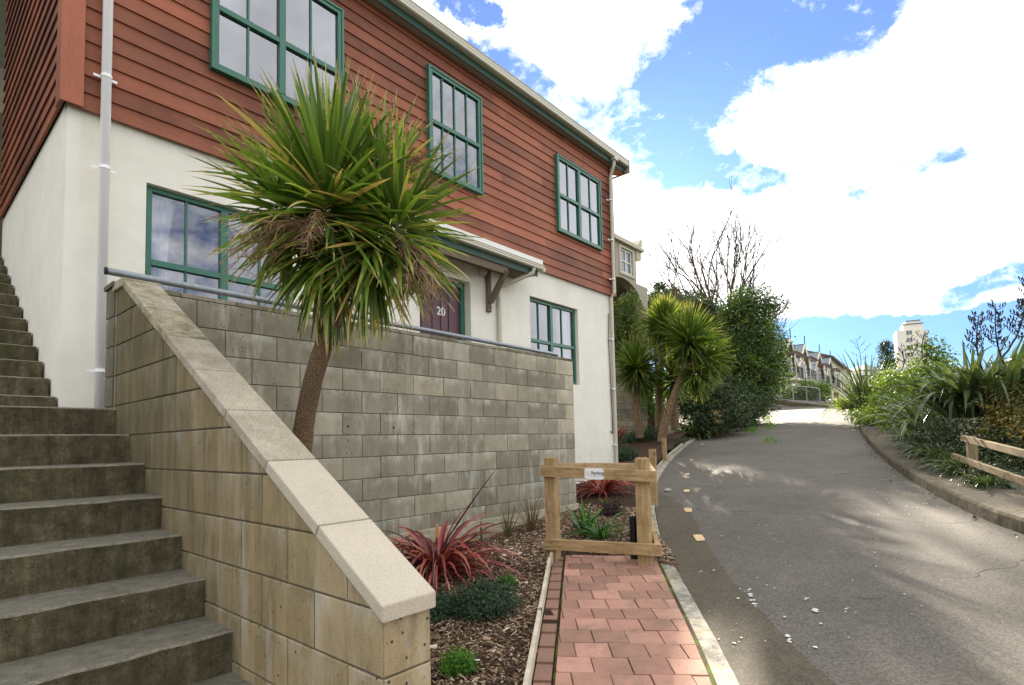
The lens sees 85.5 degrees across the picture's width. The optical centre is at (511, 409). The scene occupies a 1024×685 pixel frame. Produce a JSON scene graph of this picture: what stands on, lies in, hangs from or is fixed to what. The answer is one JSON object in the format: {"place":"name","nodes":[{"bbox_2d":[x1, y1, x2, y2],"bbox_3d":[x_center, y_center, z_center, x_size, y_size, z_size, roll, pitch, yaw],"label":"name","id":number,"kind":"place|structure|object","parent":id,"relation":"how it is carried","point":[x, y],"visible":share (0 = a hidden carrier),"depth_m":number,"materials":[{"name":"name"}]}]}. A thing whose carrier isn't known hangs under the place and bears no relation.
{"place":"outdoors","nodes":[
{"label":"outdoors","id":0,"kind":"place"},
{"bbox_2d":[419,431,689,684],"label":"garden bed","id":1,"kind":"object","parent":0,"point":[642,449],"visible":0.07,"depth_m":4.61,"materials":[{"name":"brown soil"}]},
{"bbox_2d":[182,48,490,453],"bbox_3d":[-0.985,-0.305,3.318,1.776,3.543,1.429,0,-4,-19],"label":"cabbage tree","id":2,"kind":"object","parent":1,"relation":"on","point":[342,250],"visible":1,"depth_m":3.18,"materials":[{"name":"green plant"}]},
{"bbox_2d":[430,584,466,624],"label":"juniper","id":3,"kind":"object","parent":1,"relation":"on","point":[438,614],"visible":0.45,"depth_m":3.72,"materials":[{"name":"plant"}]},
{"bbox_2d":[381,468,528,592],"bbox_3d":[-0.589,1.128,4.840,1.558,1.254,1.585,-1,-3,-3],"label":"red flax","id":4,"kind":"object","parent":1,"relation":"on","point":[436,559],"visible":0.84,"depth_m":4.70,"materials":[{"name":"plant"}]},
{"bbox_2d":[436,645,478,677],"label":"cushion plant","id":5,"kind":"object","parent":1,"relation":"on","point":[459,659],"visible":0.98,"depth_m":2.94,"materials":[{"name":"plant"}]},
{"bbox_2d":[466,516,488,539],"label":"tussock","id":6,"kind":"object","parent":1,"relation":"on","point":[481,537],"visible":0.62,"depth_m":5.99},
{"bbox_2d":[437,568,531,624],"bbox_3d":[-0.184,1.309,3.795,0.589,0.442,0.640,-4,-4,41],"label":"juniper","id":7,"kind":"object","parent":1,"relation":"on","point":[482,600],"visible":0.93,"depth_m":3.68,"materials":[{"name":"plant"}]},
{"bbox_2d":[498,573,516,585],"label":"cushion plant","id":8,"kind":"object","parent":1,"relation":"on","point":[505,577],"visible":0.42,"depth_m":4.39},
{"bbox_2d":[498,499,518,538],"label":"tussock","id":9,"kind":"object","parent":1,"relation":"on","point":[508,530],"visible":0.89,"depth_m":6.09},
{"bbox_2d":[502,491,544,531],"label":"tussock","id":10,"kind":"object","parent":1,"relation":"on","point":[531,526],"visible":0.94,"depth_m":6.27,"materials":[{"name":"plant"}]},
{"bbox_2d":[523,551,552,684],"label":"garden edging","id":11,"kind":"object","parent":1,"relation":"on","point":[529,672],"visible":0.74,"depth_m":3.27,"materials":[{"name":"brown wood"}]},
{"bbox_2d":[417,503,679,684],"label":"bark chips","id":12,"kind":"object","parent":1,"relation":"on","point":[530,588],"visible":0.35,"depth_m":4.12,"materials":[{"name":"wood"}]},
{"bbox_2d":[560,499,569,525],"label":"tussock","id":13,"kind":"object","parent":1,"relation":"on","point":[564,515],"visible":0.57,"depth_m":6.46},
{"bbox_2d":[563,496,606,535],"bbox_3d":[0.789,1.153,5.959,0.504,0.418,0.605,-2,-3,6],"label":"clivia","id":14,"kind":"object","parent":1,"relation":"on","point":[576,520],"visible":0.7,"depth_m":6.02,"materials":[{"name":"plant"}]},
{"bbox_2d":[562,512,628,539],"bbox_3d":[0.915,1.267,5.701,0.811,0.369,0.831,-4,-4,41],"label":"clivia","id":15,"kind":"object","parent":1,"relation":"on","point":[602,533],"visible":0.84,"depth_m":5.72,"materials":[{"name":"plant"}]},
{"bbox_2d":[540,457,662,565],"bbox_3d":[1.226,1.027,5.301,1.040,1.180,1.783,-4,-4,41],"label":"timber barrier","id":16,"kind":"object","parent":1,"relation":"on","point":[641,472],"visible":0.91,"depth_m":4.73,"materials":[{"name":"brown wood"}]},
{"bbox_2d":[584,468,603,479],"bbox_3d":[0.704,0.553,4.751,0.173,0.098,0.006,-3,-4,27],"label":"sign","id":17,"kind":"object","parent":16,"relation":"attached to","point":[594,473],"visible":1,"depth_m":4.75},
{"bbox_2d":[576,462,634,499],"bbox_3d":[1.448,1.204,8.527,1.450,0.806,1.502,-4,-4,41],"label":"red flax","id":18,"kind":"object","parent":1,"relation":"on","point":[601,487],"visible":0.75,"depth_m":8.37,"materials":[{"name":"plant"}]},
{"bbox_2d":[595,499,626,516],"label":"burgundy shrub","id":19,"kind":"object","parent":1,"relation":"on","point":[610,509],"visible":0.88,"depth_m":6.80,"materials":[{"name":"plant"}]},
{"bbox_2d":[617,426,629,437],"bbox_3d":[3.485,0.745,18.135,1.123,0.583,1.215,-4,-4,41],"label":"red flax","id":20,"kind":"object","parent":1,"relation":"on","point":[620,433],"visible":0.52,"depth_m":18.07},
{"bbox_2d":[618,444,641,460],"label":"juniper","id":21,"kind":"object","parent":1,"relation":"on","point":[626,454],"visible":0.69,"depth_m":12.60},
{"bbox_2d":[618,430,642,442],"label":"juniper","id":22,"kind":"object","parent":1,"relation":"on","point":[624,439],"visible":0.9,"depth_m":16.36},
{"bbox_2d":[629,516,637,558],"bbox_3d":[1.097,1.202,4.808,0.133,0.536,0.090,-4,-4,41],"label":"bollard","id":23,"kind":"object","parent":1,"relation":"on","point":[633,528],"visible":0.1,"depth_m":4.80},
{"bbox_2d":[615,330,668,437],"bbox_3d":[3.647,-0.758,16.191,2.182,3.215,2.135,0,-3,-16],"label":"cabbage tree","id":24,"kind":"object","parent":1,"relation":"on","point":[639,379],"visible":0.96,"depth_m":16.07,"materials":[{"name":"plant"}]},
{"bbox_2d":[629,425,658,441],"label":"juniper","id":25,"kind":"object","parent":1,"relation":"on","point":[648,435],"visible":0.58,"depth_m":16.52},
{"bbox_2d":[649,449,657,511],"bbox_3d":[1.932,0.986,7.559,0.085,0.884,0.085,-3,-4,27],"label":"timber stake","id":26,"kind":"object","parent":1,"relation":"in","point":[653,485],"visible":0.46,"depth_m":7.53,"materials":[{"name":"brown wood"}]},
{"bbox_2d":[631,291,693,437],"bbox_3d":[4.612,-1.367,16.733,2.021,4.474,2.006,-4,-4,41],"label":"cabbage tree","id":27,"kind":"object","parent":1,"relation":"on","point":[661,307],"visible":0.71,"depth_m":16.67,"materials":[{"name":"plant"}]},
{"bbox_2d":[662,438,666,460],"bbox_3d":[3.559,1.011,12.919,0.095,0.676,0.095,-3,-4,27],"label":"timber stake","id":28,"kind":"object","parent":1,"relation":"on","point":[664,449],"visible":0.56,"depth_m":12.88,"materials":[{"name":"brown wood"}]},
{"bbox_2d":[657,443,682,468],"bbox_3d":[3.225,1.222,11.690,0.347,0.902,12.145,-2,-4,19],"label":"garden edging","id":29,"kind":"object","parent":1,"relation":"on","point":[670,453],"visible":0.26,"depth_m":14.54,"materials":[{"name":"grey concrete"}]},
{"bbox_2d":[651,351,689,430],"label":"cabbage tree","id":30,"kind":"object","parent":1,"relation":"on","point":[674,421],"visible":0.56,"depth_m":16.30,"materials":[{"name":"plant"}]},
{"bbox_2d":[650,300,737,441],"bbox_3d":[5.051,-1.108,15.524,2.422,4.053,2.351,-4,-4,41],"label":"cabbage tree","id":31,"kind":"object","parent":1,"relation":"on","point":[691,348],"visible":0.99,"depth_m":15.29,"materials":[{"name":"plant"}]},
{"bbox_2d":[674,413,740,443],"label":"strap plant","id":32,"kind":"object","parent":1,"relation":"on","point":[685,428],"visible":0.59,"depth_m":19.39,"materials":[{"name":"plant"}]},
{"bbox_2d":[613,233,649,370],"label":"beige house","id":33,"kind":"structure","parent":0,"point":[627,255],"depth_m":26.03,"materials":[{"name":"white paint"}]},
{"bbox_2d":[621,248,631,274],"bbox_3d":[5.240,-6.812,25.635,0.060,1.130,1.100,-4,-4,41],"label":"window","id":34,"kind":"structure","parent":33,"relation":"in","point":[625,255],"depth_m":25.73,"materials":[{"name":"white paint"}]},
{"bbox_2d":[412,0,1023,418],"label":"sky","id":35,"kind":"structure","parent":0,"point":[897,126],"materials":[{"name":"white"}]},
{"bbox_2d":[654,394,1009,531],"bbox_3d":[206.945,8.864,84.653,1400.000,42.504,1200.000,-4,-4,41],"label":"ground","id":36,"kind":"structure","parent":0,"point":[683,441],"depth_m":21.97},
{"bbox_2d":[0,113,4,256],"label":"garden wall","id":37,"kind":"structure","parent":36,"relation":"on","point":[1,150],"depth_m":8.44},
{"bbox_2d":[0,67,4,112],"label":"neighbour house","id":38,"kind":"structure","parent":36,"relation":"on","point":[2,73],"depth_m":9.11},
{"bbox_2d":[0,257,251,684],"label":"concrete stairs","id":39,"kind":"structure","parent":36,"relation":"on","point":[99,585],"depth_m":2.54,"materials":[{"name":"concrete"}]},
{"bbox_2d":[112,277,435,684],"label":"stair wall","id":40,"kind":"structure","parent":36,"relation":"on","point":[295,558],"depth_m":2.27,"materials":[{"name":"concrete"}]},
{"bbox_2d":[0,0,629,483],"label":"house","id":41,"kind":"structure","parent":36,"relation":"on","point":[110,106],"depth_m":6.65,"materials":[{"name":"beige paint"}]},
{"bbox_2d":[151,196,174,289],"bbox_3d":[-3.361,-1.320,5.281,0.083,1.400,0.260,-4,-4,41],"label":"curtain","id":42,"kind":"object","parent":41,"relation":"hanging from","point":[162,213],"visible":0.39,"depth_m":5.30,"materials":[{"name":"fabric"}]},
{"bbox_2d":[172,276,249,302],"bbox_3d":[-3.462,-1.055,5.916,1.004,0.855,1.102,-4,-4,41],"label":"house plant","id":43,"kind":"object","parent":41,"relation":"in","point":[204,293],"visible":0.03,"depth_m":5.88,"materials":[{"name":"green plant"}]},
{"bbox_2d":[145,185,289,310],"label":"window","id":44,"kind":"structure","parent":41,"relation":"in","point":[189,239],"depth_m":6.36,"materials":[{"name":"green paint"}]},
{"bbox_2d":[209,0,343,115],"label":"window","id":45,"kind":"structure","parent":41,"relation":"in","point":[242,32],"depth_m":6.79,"materials":[{"name":"green paint"}]},
{"bbox_2d":[420,283,459,339],"bbox_3d":[-1.026,-0.801,7.830,0.062,1.980,0.800,-4,-4,41],"label":"door","id":46,"kind":"structure","parent":41,"relation":"in","point":[451,322],"depth_m":7.90,"materials":[{"name":"wood"}]},
{"bbox_2d":[425,63,483,195],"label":"window","id":47,"kind":"structure","parent":41,"relation":"in","point":[454,108],"depth_m":8.35,"materials":[{"name":"green paint"}]},
{"bbox_2d":[478,267,486,276],"bbox_3d":[-0.431,-2.072,8.317,0.106,0.150,0.150,-4,-4,41],"label":"wall lamp","id":48,"kind":"object","parent":41,"relation":"attached to","point":[482,272],"visible":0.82,"depth_m":8.28,"materials":[{"name":"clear glass"}]},
{"bbox_2d":[530,298,576,384],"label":"window","id":49,"kind":"structure","parent":41,"relation":"in","point":[542,314],"depth_m":10.25,"materials":[{"name":"green paint"}]},
{"bbox_2d":[556,311,567,357],"bbox_3d":[0.935,-1.135,10.208,0.083,1.340,0.300,-4,-4,41],"label":"curtain","id":50,"kind":"object","parent":41,"relation":"hanging from","point":[564,331],"visible":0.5,"depth_m":10.21,"materials":[{"name":"fabric"}]},
{"bbox_2d":[554,153,602,250],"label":"window","id":51,"kind":"structure","parent":41,"relation":"in","point":[578,202],"depth_m":10.83,"materials":[{"name":"green paint"}]},
{"bbox_2d":[104,281,578,553],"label":"retaining wall","id":52,"kind":"structure","parent":36,"relation":"on","point":[424,434],"depth_m":5.52,"materials":[{"name":"concrete"}]},
{"bbox_2d":[104,267,557,356],"bbox_3d":[-1.074,-0.823,5.701,0.131,0.118,5.170,-4,-4,41],"label":"handrail","id":53,"kind":"object","parent":52,"relation":"attached to","point":[165,281],"visible":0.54,"depth_m":4.42,"materials":[{"name":"metal"}]},
{"bbox_2d":[613,289,648,372],"bbox_3d":[4.021,-1.323,19.398,1.814,5.733,1.787,-4,-4,41],"label":"shrub","id":54,"kind":"object","parent":36,"relation":"on","point":[620,330],"visible":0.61,"depth_m":19.29,"materials":[{"name":"green plant"}]},
{"bbox_2d":[553,557,716,684],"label":"path bedding","id":55,"kind":"object","parent":36,"relation":"on","point":[705,661],"visible":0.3,"depth_m":3.22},
{"bbox_2d":[533,555,711,684],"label":"brick path","id":56,"kind":"structure","parent":55,"relation":"on","point":[643,636],"depth_m":3.30,"materials":[{"name":"brick"}]},
{"bbox_2d":[615,368,673,449],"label":"block wall","id":57,"kind":"structure","parent":36,"relation":"on","point":[625,414],"depth_m":18.90,"materials":[{"name":"concrete"}]},
{"bbox_2d":[626,370,669,433],"bbox_3d":[4.588,-0.007,18.374,1.533,3.060,1.509,-4,-4,41],"label":"shrub","id":58,"kind":"object","parent":36,"relation":"on","point":[650,409],"visible":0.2,"depth_m":18.26,"materials":[{"name":"green plant"}]},
{"bbox_2d":[650,279,668,296],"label":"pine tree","id":59,"kind":"object","parent":36,"relation":"on","point":[661,287],"visible":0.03,"depth_m":52.07,"materials":[{"name":"green plant"}]},
{"bbox_2d":[647,280,710,395],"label":"tree","id":60,"kind":"object","parent":36,"relation":"on","point":[649,296],"visible":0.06,"depth_m":42.87,"materials":[{"name":"green plant"}]},
{"bbox_2d":[670,289,734,427],"bbox_3d":[9.687,-2.578,29.172,4.387,7.347,3.572,-4,-4,41],"label":"evergreen tree","id":61,"kind":"object","parent":36,"relation":"on","point":[708,304],"visible":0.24,"depth_m":28.49,"materials":[{"name":"green plant"}]},
{"bbox_2d":[643,175,802,337],"bbox_3d":[12.266,-7.207,32.908,8.821,13.859,7.481,0,-4,-22],"label":"bare tree","id":62,"kind":"object","parent":36,"relation":"on","point":[713,289],"visible":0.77,"depth_m":33.00,"materials":[{"name":"brown plant"}]},
{"bbox_2d":[664,372,784,438],"bbox_3d":[9.111,-0.179,22.546,4.110,3.388,9.684,-4,-4,41],"label":"shrub","id":63,"kind":"object","parent":36,"relation":"on","point":[732,417],"visible":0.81,"depth_m":19.79,"materials":[{"name":"green plant"}]},
{"bbox_2d":[712,404,738,424],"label":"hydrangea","id":64,"kind":"object","parent":63,"relation":"attached to","point":[716,421],"visible":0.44,"depth_m":18.66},
{"bbox_2d":[693,275,800,424],"bbox_3d":[11.201,-2.411,26.323,4.496,7.398,7.440,-4,-4,41],"label":"evergreen tree","id":65,"kind":"object","parent":36,"relation":"on","point":[759,358],"visible":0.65,"depth_m":25.27,"materials":[{"name":"green plant"}]},
{"bbox_2d":[773,330,806,399],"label":"townhouse","id":66,"kind":"structure","parent":36,"relation":"on","point":[794,361],"depth_m":51.66,"materials":[{"name":"stone"}]},
{"bbox_2d":[776,400,814,406],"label":"kerb wall","id":67,"kind":"structure","parent":36,"relation":"on","point":[794,404],"depth_m":38.26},
{"bbox_2d":[771,385,820,403],"bbox_3d":[19.510,-0.963,38.589,0.550,2.289,5.255,0,-3,-16],"label":"metal railing","id":68,"kind":"object","parent":67,"relation":"on","point":[807,400],"visible":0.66,"depth_m":37.27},
{"bbox_2d":[777,376,832,400],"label":"shrub","id":69,"kind":"object","parent":36,"relation":"on","point":[823,389],"visible":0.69,"depth_m":45.30,"materials":[{"name":"green plant"}]},
{"bbox_2d":[793,336,819,385],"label":"townhouse","id":70,"kind":"structure","parent":36,"relation":"on","point":[808,369],"depth_m":57.11,"materials":[{"name":"stone"}]},
{"bbox_2d":[808,344,832,398],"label":"townhouse","id":71,"kind":"structure","parent":36,"relation":"on","point":[821,374],"depth_m":63.25,"materials":[{"name":"stone"}]},
{"bbox_2d":[807,350,851,398],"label":"terrace building","id":72,"kind":"structure","parent":36,"relation":"on","point":[839,364],"depth_m":76.27,"materials":[{"name":"beige wood"}]},
{"bbox_2d":[822,351,841,400],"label":"townhouse","id":73,"kind":"structure","parent":36,"relation":"on","point":[828,360],"depth_m":68.52,"materials":[{"name":"stone"}]},
{"bbox_2d":[831,390,852,405],"bbox_3d":[19.639,-0.536,32.607,0.431,1.347,1.409,2,-5,-43],"label":"timber fence","id":74,"kind":"object","parent":36,"relation":"on","point":[835,394],"visible":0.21,"depth_m":32.93,"materials":[{"name":"brown wood"}]},
{"bbox_2d":[824,394,882,426],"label":"bush","id":75,"kind":"object","parent":36,"relation":"on","point":[856,414],"visible":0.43,"depth_m":18.92,"materials":[{"name":"green plant"}]},
{"bbox_2d":[848,365,883,389],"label":"hip roof house","id":76,"kind":"structure","parent":36,"relation":"on","point":[862,369],"depth_m":97.45,"materials":[{"name":"stone"}]},
{"bbox_2d":[874,338,900,370],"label":"conifer","id":77,"kind":"object","parent":36,"relation":"on","point":[883,348],"visible":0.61,"depth_m":59.86,"materials":[{"name":"green plant"}]},
{"bbox_2d":[852,352,962,432],"bbox_3d":[11.245,-0.160,15.661,2.928,2.771,3.828,-4,-4,41],"label":"bush","id":78,"kind":"object","parent":36,"relation":"on","point":[875,395],"visible":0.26,"depth_m":15.48,"materials":[{"name":"green plant"}]},
{"bbox_2d":[889,343,913,371],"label":"flax stalk","id":79,"kind":"object","parent":78,"relation":"attached to","point":[902,352],"visible":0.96,"depth_m":15.00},
{"bbox_2d":[854,363,969,383],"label":"house","id":80,"kind":"structure","parent":36,"relation":"on","point":[863,374],"depth_m":49.25,"materials":[{"name":"beige wood"}]},
{"bbox_2d":[898,330,966,372],"bbox_3d":[11.697,-0.624,15.434,1.497,3.187,1.352,-2,-4,18],"label":"bush","id":81,"kind":"object","parent":36,"relation":"on","point":[933,346],"visible":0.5,"depth_m":15.36,"materials":[{"name":"green plant"}]},
{"bbox_2d":[891,397,1023,478],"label":"bush","id":82,"kind":"object","parent":36,"relation":"on","point":[1011,466],"visible":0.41,"depth_m":8.45,"materials":[{"name":"green plant"}]},
{"bbox_2d":[965,381,1023,464],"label":"bush","id":83,"kind":"object","parent":36,"relation":"on","point":[1011,413],"visible":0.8,"depth_m":7.79,"materials":[{"name":"green plant"}]},
{"bbox_2d":[655,404,1023,684],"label":"road","id":84,"kind":"structure","parent":0,"point":[959,582],"depth_m":4.71,"materials":[{"name":"asphalt"}]},
{"bbox_2d":[651,437,738,684],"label":"kerb","id":85,"kind":"structure","parent":84,"relation":"on","point":[721,670],"depth_m":3.44,"materials":[{"name":"concrete"}]},
{"bbox_2d":[706,413,781,442],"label":"weeds","id":86,"kind":"object","parent":84,"relation":"on","point":[768,426],"visible":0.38,"depth_m":21.74,"materials":[{"name":"green plant"}]},
{"bbox_2d":[655,493,836,684],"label":"road patch","id":87,"kind":"object","parent":84,"relation":"on","point":[754,657],"visible":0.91,"depth_m":3.54,"materials":[{"name":"asphalt"}]},
{"bbox_2d":[693,534,704,540],"bbox_3d":[1.908,1.307,5.646,0.092,0.018,0.273,-2,-3,11],"label":"road marking","id":88,"kind":"object","parent":87,"relation":"on","point":[698,537],"visible":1,"depth_m":5.64,"materials":[{"name":"yellow paint"}]},
{"bbox_2d":[718,474,927,647],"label":"paint flakes","id":89,"kind":"object","parent":84,"relation":"on","point":[788,635],"visible":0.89,"depth_m":3.56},
{"bbox_2d":[814,404,1023,533],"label":"kerb","id":90,"kind":"structure","parent":84,"relation":"on","point":[1004,517],"depth_m":6.55,"materials":[{"name":"concrete"}]},
{"bbox_2d":[825,407,1016,536],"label":"fallen leaves","id":91,"kind":"object","parent":84,"relation":"on","point":[897,472],"visible":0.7,"depth_m":9.99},
{"bbox_2d":[785,400,1023,513],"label":"pavement","id":92,"kind":"structure","parent":0,"point":[1011,498],"depth_m":6.85,"materials":[{"name":"concrete"}]},
{"bbox_2d":[809,388,853,419],"bbox_3d":[13.666,-0.211,22.230,3.507,1.337,3.082,-4,-4,41],"label":"flax","id":93,"kind":"object","parent":92,"relation":"on","point":[845,400],"visible":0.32,"depth_m":22.10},
{"bbox_2d":[814,346,917,410],"bbox_3d":[13.568,-1.167,21.061,3.929,2.442,4.572,-2,-3,12],"label":"flax","id":94,"kind":"object","parent":92,"relation":"on","point":[859,386],"visible":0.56,"depth_m":20.85,"materials":[{"name":"plant"}]},
{"bbox_2d":[850,336,869,370],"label":"flax stalk","id":95,"kind":"object","parent":94,"relation":"attached to","point":[859,350],"visible":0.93,"depth_m":20.99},
{"bbox_2d":[879,427,938,440],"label":"agapanthus","id":96,"kind":"object","parent":92,"relation":"on","point":[897,433],"visible":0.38,"depth_m":12.92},
{"bbox_2d":[887,433,934,449],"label":"agapanthus","id":97,"kind":"object","parent":92,"relation":"on","point":[911,439],"visible":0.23,"depth_m":11.11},
{"bbox_2d":[850,375,982,442],"bbox_3d":[8.786,0.112,11.466,3.025,1.742,2.930,-4,-4,41],"label":"flax","id":98,"kind":"object","parent":92,"relation":"on","point":[912,412],"visible":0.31,"depth_m":11.59,"materials":[{"name":"plant"}]},
{"bbox_2d":[907,330,934,374],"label":"flax stalk","id":99,"kind":"object","parent":98,"relation":"attached to","point":[923,338],"visible":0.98,"depth_m":12.99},
{"bbox_2d":[892,433,958,459],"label":"agapanthus","id":100,"kind":"object","parent":92,"relation":"on","point":[913,451],"visible":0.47,"depth_m":9.73,"materials":[{"name":"plant"}]},
{"bbox_2d":[909,443,965,464],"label":"agapanthus","id":101,"kind":"object","parent":92,"relation":"on","point":[931,454],"visible":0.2,"depth_m":8.74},
{"bbox_2d":[866,332,1023,437],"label":"flax","id":102,"kind":"object","parent":92,"relation":"on","point":[948,406],"visible":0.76,"depth_m":8.62,"materials":[{"name":"plant"}]},
{"bbox_2d":[962,310,987,374],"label":"flax stalk","id":103,"kind":"object","parent":102,"relation":"attached to","point":[975,324],"visible":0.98,"depth_m":8.40,"materials":[{"name":"plant"}]},
{"bbox_2d":[982,299,1009,368],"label":"flax stalk","id":104,"kind":"object","parent":102,"relation":"attached to","point":[998,320],"visible":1,"depth_m":8.39,"materials":[{"name":"plant"}]},
{"bbox_2d":[1014,276,1023,341],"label":"flax stalk","id":105,"kind":"object","parent":102,"relation":"attached to","point":[1022,313],"visible":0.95,"depth_m":8.21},
{"bbox_2d":[912,448,998,471],"bbox_3d":[6.486,0.836,8.115,1.092,0.582,1.160,-1,-3,-7],"label":"agapanthus","id":106,"kind":"object","parent":92,"relation":"on","point":[941,456],"visible":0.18,"depth_m":8.13,"materials":[{"name":"plant"}]},
{"bbox_2d":[919,453,1013,478],"bbox_3d":[6.201,0.837,7.529,1.035,0.469,0.943,-2,-3,14],"label":"agapanthus","id":107,"kind":"object","parent":92,"relation":"on","point":[954,470],"visible":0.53,"depth_m":7.55,"materials":[{"name":"plant"}]},
{"bbox_2d":[918,342,1023,415],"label":"flax","id":108,"kind":"object","parent":92,"relation":"on","point":[1014,373],"visible":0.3,"depth_m":8.14,"materials":[{"name":"plant"}]},
{"bbox_2d":[998,297,1023,362],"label":"flax stalk","id":109,"kind":"object","parent":108,"relation":"attached to","point":[1013,325],"visible":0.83,"depth_m":8.30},
{"bbox_2d":[951,435,1023,485],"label":"timber fence","id":110,"kind":"object","parent":92,"relation":"on","point":[971,460],"visible":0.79,"depth_m":6.69,"materials":[{"name":"wood"}]},
{"bbox_2d":[951,466,1023,489],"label":"agapanthus","id":111,"kind":"object","parent":92,"relation":"on","point":[984,481],"visible":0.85,"depth_m":6.64,"materials":[{"name":"plant"}]},
{"bbox_2d":[893,319,929,368],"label":"apartment tower","id":112,"kind":"structure","parent":0,"point":[909,328],"depth_m":208.15,"materials":[{"name":"stone"}]}
]}

